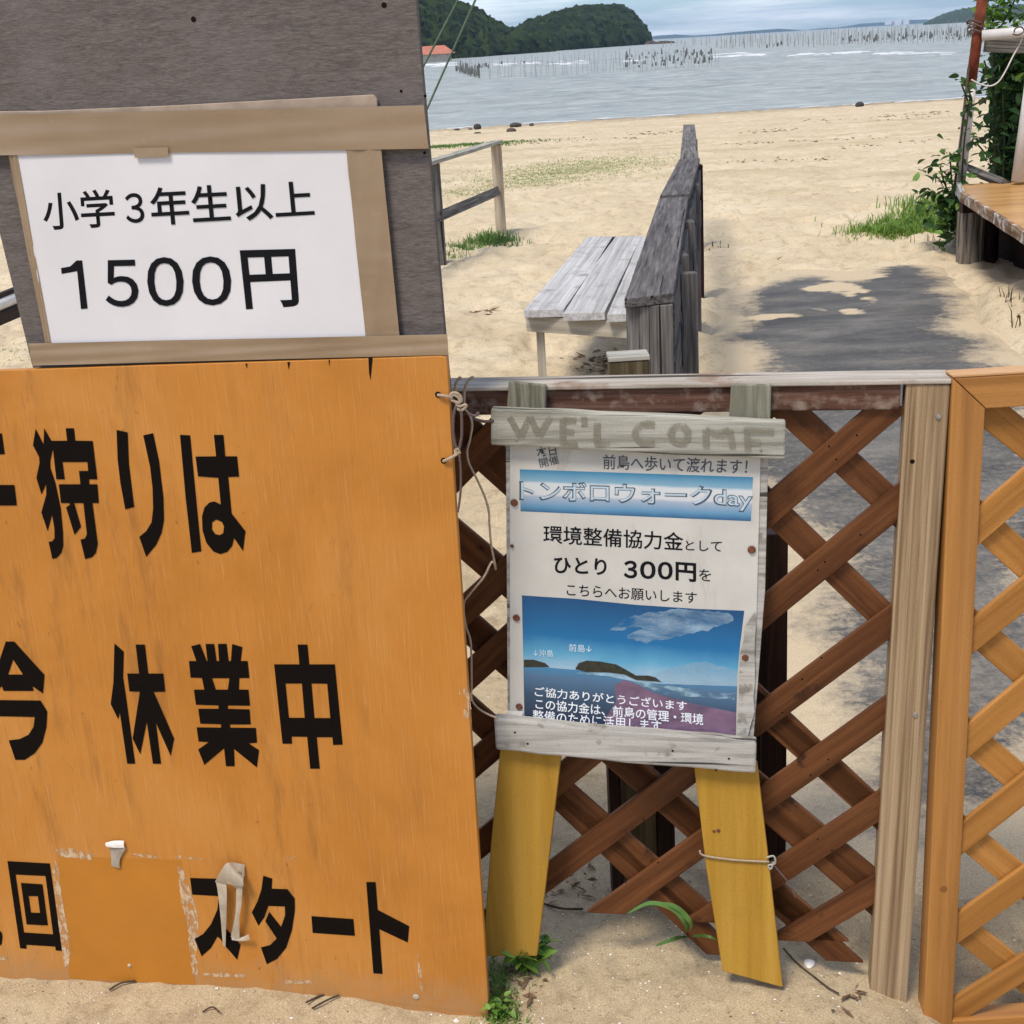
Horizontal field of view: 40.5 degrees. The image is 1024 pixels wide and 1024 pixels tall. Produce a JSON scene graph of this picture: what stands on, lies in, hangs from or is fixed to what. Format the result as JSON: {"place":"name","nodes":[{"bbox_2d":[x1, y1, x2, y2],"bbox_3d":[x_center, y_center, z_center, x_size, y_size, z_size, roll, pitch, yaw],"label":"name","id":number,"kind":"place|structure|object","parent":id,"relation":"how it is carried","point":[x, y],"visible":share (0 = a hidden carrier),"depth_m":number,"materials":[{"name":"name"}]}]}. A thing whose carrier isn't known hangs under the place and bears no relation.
{"place":"outdoors","nodes":[
{"label":"outdoors","id":0,"kind":"place"},
{"bbox_2d":[1,146,748,367],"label":"grass","id":1,"kind":"structure","parent":0,"point":[559,172],"depth_m":18.87,"materials":[{"name":"green plant"}]},
{"bbox_2d":[445,227,531,258],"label":"grass","id":2,"kind":"structure","parent":0,"point":[480,240],"depth_m":11.33,"materials":[{"name":"green plant"}]},
{"bbox_2d":[431,137,584,149],"bbox_3d":[-1.304,-8.061,30.506,6.222,0.156,2.943,-3,18,0],"label":"seaweed","id":3,"kind":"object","parent":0,"point":[449,146],"depth_m":30.33,"materials":[{"name":"green plant"}]},
{"bbox_2d":[0,97,1023,1023],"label":"beach sand","id":4,"kind":"structure","parent":0,"point":[764,207],"depth_m":7.92,"materials":[{"name":"beige sand"}]},
{"bbox_2d":[109,980,134,990],"bbox_3d":[-0.670,0.811,2.382,0.045,0.009,0.011,-9,19,-17],"label":"twig","id":5,"kind":"object","parent":4,"relation":"on","point":[114,986],"visible":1,"depth_m":2.38,"materials":[{"name":"brown wood"}]},
{"bbox_2d":[202,1006,219,1011],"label":"twig","id":6,"kind":"object","parent":4,"relation":"on","point":[215,1008],"visible":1,"depth_m":2.30,"materials":[{"name":"brown wood"}]},
{"bbox_2d":[0,355,488,1016],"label":"orange signboard","id":7,"kind":"object","parent":4,"relation":"on","point":[232,621],"visible":1,"depth_m":2.16,"materials":[{"name":"paint"}]},
{"bbox_2d":[105,841,125,867],"bbox_3d":[-0.655,0.568,2.303,0.034,0.053,0.010,-3,18,0],"label":"tape scrap","id":8,"kind":"object","parent":7,"relation":"attached to","point":[117,848],"visible":1,"depth_m":2.30,"materials":[{"name":"white paper"}]},
{"bbox_2d":[215,862,249,946],"bbox_3d":[-0.461,0.649,2.283,0.060,0.172,0.021,0,19,9],"label":"tape curl","id":9,"kind":"object","parent":7,"relation":"attached to","point":[231,873],"visible":1,"depth_m":2.27,"materials":[{"name":"beige paper"}]},
{"bbox_2d":[437,376,497,718],"bbox_3d":[-0.053,0.069,2.070,0.058,0.535,0.112,0,19,10],"label":"tie rope","id":10,"kind":"object","parent":7,"relation":"attached to","point":[459,397],"visible":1,"depth_m":2.03,"materials":[{"name":"fabric"}]},
{"bbox_2d":[306,994,324,1002],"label":"twig","id":11,"kind":"object","parent":4,"relation":"on","point":[311,999],"visible":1,"depth_m":2.32,"materials":[{"name":"brown wood"}]},
{"bbox_2d":[312,994,338,1008],"bbox_3d":[-0.310,0.814,2.305,0.049,0.008,0.004,-13,21,-27],"label":"twig","id":12,"kind":"object","parent":4,"relation":"on","point":[322,1002],"visible":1,"depth_m":2.30,"materials":[{"name":"brown wood"}]},
{"bbox_2d":[424,0,458,66],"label":"guy cord","id":13,"kind":"object","parent":4,"relation":"attached to","point":[441,31],"visible":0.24,"depth_m":2.83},
{"bbox_2d":[427,0,475,109],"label":"guy cord","id":14,"kind":"object","parent":4,"relation":"attached to","point":[451,53],"visible":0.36,"depth_m":2.89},
{"bbox_2d":[2,359,932,1022],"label":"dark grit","id":15,"kind":"object","parent":4,"relation":"on","point":[490,991],"visible":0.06,"depth_m":2.33,"materials":[{"name":"black gravel"}]},
{"bbox_2d":[432,140,505,264],"bbox_3d":[-0.457,-2.172,10.303,0.105,0.926,2.991,2,19,14],"label":"railing","id":16,"kind":"object","parent":4,"relation":"on","point":[496,192],"visible":0.46,"depth_m":10.78,"materials":[{"name":"grey wood"}]},
{"bbox_2d":[473,124,480,128],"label":"rock","id":17,"kind":"object","parent":4,"relation":"on","point":[476,126],"visible":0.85,"depth_m":42.37,"materials":[{"name":"stone"}]},
{"bbox_2d":[469,307,498,314],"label":"leaf litter","id":18,"kind":"object","parent":4,"relation":"on","point":[490,310],"visible":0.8,"depth_m":8.33,"materials":[{"name":"beige plant"}]},
{"bbox_2d":[481,991,517,1022],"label":"weed","id":19,"kind":"object","parent":4,"relation":"on","point":[497,1007],"visible":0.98,"depth_m":2.27,"materials":[{"name":"green plant"}]},
{"bbox_2d":[465,958,535,1023],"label":"weeds","id":20,"kind":"object","parent":4,"relation":"on","point":[501,985],"visible":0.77,"depth_m":2.33,"materials":[{"name":"green plant"}]},
{"bbox_2d":[506,128,515,131],"bbox_3d":[-0.024,-10.622,38.625,0.263,0.156,0.224,5,20,24],"label":"rock","id":21,"kind":"object","parent":4,"relation":"on","point":[511,130],"visible":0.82,"depth_m":38.54,"materials":[{"name":"grey stone"}]},
{"bbox_2d":[3,566,1020,1023],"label":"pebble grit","id":22,"kind":"object","parent":4,"relation":"on","point":[587,972],"visible":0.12,"depth_m":2.33,"materials":[{"name":"grey gravel"}]},
{"bbox_2d":[14,599,1015,1023],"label":"shell grit","id":23,"kind":"object","parent":4,"relation":"on","point":[612,977],"visible":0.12,"depth_m":2.34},
{"bbox_2d":[510,122,521,126],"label":"rock","id":24,"kind":"object","parent":4,"relation":"on","point":[514,124],"visible":0.84,"depth_m":42.34,"materials":[{"name":"stone"}]},
{"bbox_2d":[489,966,547,1005],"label":"leaf litter","id":25,"kind":"object","parent":4,"relation":"on","point":[523,984],"visible":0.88,"depth_m":2.34,"materials":[{"name":"brown plant"}]},
{"bbox_2d":[491,934,561,974],"bbox_3d":[0.012,0.756,2.370,0.137,0.084,0.087,12,24,39],"label":"weed","id":26,"kind":"object","parent":4,"relation":"on","point":[531,963],"visible":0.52,"depth_m":2.35,"materials":[{"name":"green plant"}]},
{"bbox_2d":[544,903,582,909],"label":"twig","id":27,"kind":"object","parent":4,"relation":"on","point":[556,907],"visible":0.89,"depth_m":2.54,"materials":[{"name":"black wood"}]},
{"bbox_2d":[545,863,609,903],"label":"leaf litter","id":28,"kind":"object","parent":4,"relation":"on","point":[589,879],"visible":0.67,"depth_m":2.61,"materials":[{"name":"brown plant"}]},
{"bbox_2d":[524,236,645,375],"bbox_3d":[0.530,-0.954,7.055,0.579,0.567,2.462,0,19,10],"label":"bench","id":29,"kind":"object","parent":4,"relation":"on","point":[583,291],"visible":0.73,"depth_m":6.30,"materials":[{"name":"grey wood"}]},
{"bbox_2d":[557,348,616,373],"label":"leaf litter","id":30,"kind":"object","parent":4,"relation":"on","point":[593,358],"visible":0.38,"depth_m":6.93,"materials":[{"name":"brown plant"}]},
{"bbox_2d":[606,349,649,374],"bbox_3d":[0.316,-0.023,3.637,0.104,0.800,0.075,-3,18,0],"label":"short post","id":31,"kind":"object","parent":4,"relation":"on","point":[631,362],"visible":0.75,"depth_m":3.49,"materials":[{"name":"brown wood"}]},
{"bbox_2d":[485,380,785,986],"bbox_3d":[0.172,0.293,2.171,0.499,1.016,0.057,0,19,10],"label":"welcome sign","id":32,"kind":"object","parent":4,"relation":"on","point":[636,557],"visible":1,"depth_m":2.13,"materials":[{"name":"white wood"}]},
{"bbox_2d":[699,850,795,897],"bbox_3d":[0.376,0.579,2.219,0.153,0.080,0.005,0,19,9],"label":"leg twine","id":33,"kind":"object","parent":32,"relation":"attached to","point":[773,863],"visible":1,"depth_m":2.21,"materials":[{"name":"fabric"}]},
{"bbox_2d":[606,765,674,890],"bbox_3d":[0.225,0.388,2.477,0.116,0.868,0.060,-3,18,0],"label":"gate post","id":34,"kind":"object","parent":4,"relation":"on","point":[654,833],"depth_m":2.51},
{"bbox_2d":[629,901,716,945],"bbox_3d":[0.291,0.693,2.301,0.112,0.196,0.204,8,21,30],"label":"grass tuft","id":35,"kind":"object","parent":4,"relation":"on","point":[679,912],"visible":0.99,"depth_m":2.22,"materials":[{"name":"green plant"}]},
{"bbox_2d":[451,370,951,1002],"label":"brown lattice gate","id":36,"kind":"structure","parent":4,"relation":"on","point":[901,622],"depth_m":2.16,"materials":[{"name":"brown wood"}]},
{"bbox_2d":[530,111,954,162],"bbox_3d":[4.112,-7.367,27.141,8.652,0.476,17.858,3,19,17],"label":"drift line","id":37,"kind":"object","parent":4,"relation":"on","point":[791,140],"visible":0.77,"depth_m":28.86,"materials":[{"name":"brown plant"}]},
{"bbox_2d":[756,528,787,861],"bbox_3d":[0.472,0.399,2.550,0.059,0.773,0.065,-3,18,0],"label":"gate post","id":38,"kind":"object","parent":4,"relation":"on","point":[771,750],"visible":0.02,"depth_m":2.49,"materials":[{"name":"brown wood"}]},
{"bbox_2d":[804,959,814,967],"bbox_3d":[0.507,0.769,2.363,0.019,0.006,0.025,2,19,16],"label":"shell","id":39,"kind":"object","parent":4,"relation":"on","point":[809,963],"visible":1,"depth_m":2.36},
{"bbox_2d":[783,948,838,993],"bbox_3d":[0.499,0.771,2.332,0.012,0.011,0.146,-12,20,-25],"label":"twig","id":40,"kind":"object","parent":4,"relation":"on","point":[803,968],"visible":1,"depth_m":2.33,"materials":[{"name":"brown wood"}]},
{"bbox_2d":[831,985,867,1017],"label":"leaf litter","id":41,"kind":"object","parent":4,"relation":"on","point":[856,998],"visible":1,"depth_m":2.27,"materials":[{"name":"brown plant"}]},
{"bbox_2d":[855,102,863,106],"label":"rock","id":42,"kind":"object","parent":4,"relation":"on","point":[859,104],"visible":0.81,"depth_m":42.37,"materials":[{"name":"stone"}]},
{"bbox_2d":[709,232,1023,327],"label":"seedlings","id":43,"kind":"object","parent":4,"relation":"on","point":[1008,294],"visible":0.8,"depth_m":7.22,"materials":[{"name":"green plant"}]},
{"bbox_2d":[814,192,950,241],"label":"weeds","id":44,"kind":"object","parent":4,"relation":"on","point":[910,222],"visible":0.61,"depth_m":10.87,"materials":[{"name":"green plant"}]},
{"bbox_2d":[947,0,986,246],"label":"leaning pole","id":45,"kind":"object","parent":4,"relation":"on","point":[976,45],"visible":0.52,"depth_m":9.11,"materials":[{"name":"brown wood"}]},
{"bbox_2d":[912,133,981,250],"bbox_3d":[2.895,-2.100,9.226,0.434,0.806,0.421,-3,18,0],"label":"vine","id":46,"kind":"object","parent":45,"relation":"attached to","point":[948,214],"visible":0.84,"depth_m":9.20,"materials":[{"name":"green plant"}]},
{"bbox_2d":[952,79,997,181],"bbox_3d":[3.042,-2.470,9.193,0.344,0.789,0.222,-17,23,-34],"label":"vine","id":47,"kind":"object","parent":45,"relation":"attached to","point":[969,105],"visible":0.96,"depth_m":9.10,"materials":[{"name":"green plant"}]},
{"bbox_2d":[966,19,1023,40],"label":"handrail pipe","id":48,"kind":"object","parent":45,"relation":"attached to","point":[1003,33],"visible":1,"depth_m":8.95,"materials":[{"name":"white plastic"}]},
{"bbox_2d":[971,38,1022,86],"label":"wire","id":49,"kind":"object","parent":48,"relation":"hanging from","point":[1004,71],"visible":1,"depth_m":9.02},
{"bbox_2d":[983,38,1023,52],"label":"grey crossboard","id":50,"kind":"object","parent":45,"relation":"attached to","point":[1004,46],"visible":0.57,"depth_m":9.08,"materials":[{"name":"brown wood"}]},
{"bbox_2d":[918,366,1023,1023],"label":"orange lattice gate","id":51,"kind":"structure","parent":4,"relation":"on","point":[982,399],"depth_m":2.13,"materials":[{"name":"brown wood"}]},
{"bbox_2d":[948,52,1023,182],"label":"shrub","id":52,"kind":"object","parent":4,"relation":"on","point":[1001,117],"visible":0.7,"depth_m":9.54,"materials":[{"name":"green plant"}]},
{"bbox_2d":[963,0,1023,41],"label":"shrub","id":53,"kind":"object","parent":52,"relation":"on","point":[996,14],"visible":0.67,"depth_m":9.28,"materials":[{"name":"green plant"}]},
{"bbox_2d":[956,182,1023,268],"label":"bench table","id":54,"kind":"object","parent":4,"relation":"on","point":[990,222],"visible":0.91,"depth_m":8.83,"materials":[{"name":"brown wood"}]},
{"bbox_2d":[967,164,1010,183],"bbox_3d":[3.192,-2.223,9.238,0.178,0.040,0.485,22,18,-23],"label":"grey footboard","id":55,"kind":"object","parent":54,"relation":"on","point":[984,175],"visible":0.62,"depth_m":9.19,"materials":[{"name":"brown wood"}]},
{"bbox_2d":[1011,90,1023,181],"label":"white post pipe","id":56,"kind":"object","parent":54,"relation":"on","point":[1018,171],"visible":1,"depth_m":8.84,"materials":[{"name":"plastic"}]},
{"bbox_2d":[423,19,1023,129],"bbox_3d":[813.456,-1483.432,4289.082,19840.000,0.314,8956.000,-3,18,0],"label":"sea water","id":57,"kind":"structure","parent":0,"point":[776,77],"depth_m":80.87,"materials":[{"name":"grey liquid"}]},
{"bbox_2d":[422,45,454,62],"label":"hut","id":58,"kind":"object","parent":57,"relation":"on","point":[440,53],"visible":0.4,"depth_m":330.44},
{"bbox_2d":[426,59,650,66],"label":"wave foam","id":59,"kind":"object","parent":57,"relation":"on","point":[455,63],"visible":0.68,"depth_m":211.01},
{"bbox_2d":[643,41,674,44],"bbox_3d":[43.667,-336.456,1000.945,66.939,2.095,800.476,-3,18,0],"label":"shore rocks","id":60,"kind":"object","parent":57,"relation":"in","point":[652,42],"visible":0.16,"depth_m":651.45,"materials":[{"name":"grey stone"}]},
{"bbox_2d":[455,27,971,77],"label":"wooden stakes","id":61,"kind":"object","parent":57,"relation":"on","point":[462,70],"visible":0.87,"depth_m":135.18,"materials":[{"name":"grey wood"}]},
{"bbox_2d":[447,96,985,128],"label":"shore foam","id":62,"kind":"object","parent":57,"relation":"on","point":[673,114],"visible":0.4,"depth_m":44.40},
{"bbox_2d":[710,50,956,57],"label":"wave foam","id":63,"kind":"object","parent":57,"relation":"on","point":[849,52],"visible":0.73,"depth_m":134.92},
{"bbox_2d":[885,19,908,24],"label":"waterfront works","id":64,"kind":"structure","parent":57,"relation":"on","point":[905,21],"depth_m":5868.27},
{"bbox_2d":[652,29,802,38],"bbox_3d":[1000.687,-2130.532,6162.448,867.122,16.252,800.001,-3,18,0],"label":"hill","id":65,"kind":"structure","parent":0,"point":[732,33],"depth_m":5870.96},
{"bbox_2d":[459,0,1023,36],"label":"sky","id":66,"kind":"structure","parent":0,"point":[662,17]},
{"bbox_2d":[711,264,1023,900],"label":"path","id":67,"kind":"structure","parent":0,"point":[910,317],"depth_m":5.11,"materials":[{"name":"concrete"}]},
{"bbox_2d":[811,19,929,29],"bbox_3d":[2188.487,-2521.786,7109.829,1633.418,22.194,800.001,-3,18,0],"label":"hill","id":68,"kind":"structure","parent":0,"point":[883,23],"depth_m":6821.50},
{"bbox_2d":[923,3,1023,24],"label":"hill","id":69,"kind":"structure","parent":0,"point":[962,15],"depth_m":1657.65,"materials":[{"name":"green plant"}]},
{"bbox_3d":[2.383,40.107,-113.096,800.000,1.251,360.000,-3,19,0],"label":"ground","id":70,"kind":"structure","parent":0,"visible":0},
{"bbox_2d":[0,287,19,325],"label":"pipe rail","id":71,"kind":"object","parent":70,"relation":"on","point":[9,310],"visible":0.11,"depth_m":6.76,"materials":[{"name":"white plastic"}]},
{"bbox_2d":[0,0,451,391],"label":"grey signboard","id":72,"kind":"object","parent":70,"relation":"on","point":[149,78],"visible":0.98,"depth_m":1.89,"materials":[{"name":"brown wood"}]},
{"bbox_2d":[17,150,364,342],"bbox_3d":[-0.451,-0.374,1.946,0.492,0.272,0.001,0,19,11],"label":"price notice","id":73,"kind":"object","parent":72,"relation":"attached to","point":[208,245],"visible":1,"depth_m":1.95,"materials":[{"name":"white paper"}]},
{"bbox_2d":[624,124,703,373],"bbox_3d":[0.982,-1.442,7.763,0.194,0.970,8.041,-1,19,8],"label":"plank barrier","id":74,"kind":"object","parent":70,"relation":"on","point":[664,295],"visible":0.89,"depth_m":4.62,"materials":[{"name":"grey wood"}]},
{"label":"hill","id":75,"kind":"structure","parent":0,"visible":0},
{"bbox_2d":[418,0,555,58],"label":"woodland","id":76,"kind":"object","parent":75,"relation":"on","point":[483,34],"visible":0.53,"depth_m":466.59,"materials":[{"name":"green plant"}]},
{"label":"hill","id":77,"kind":"structure","parent":0,"visible":0},
{"bbox_2d":[511,3,652,50],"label":"woodland","id":78,"kind":"object","parent":77,"relation":"on","point":[584,26],"visible":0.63,"depth_m":626.51,"materials":[{"name":"green plant"}]}
]}

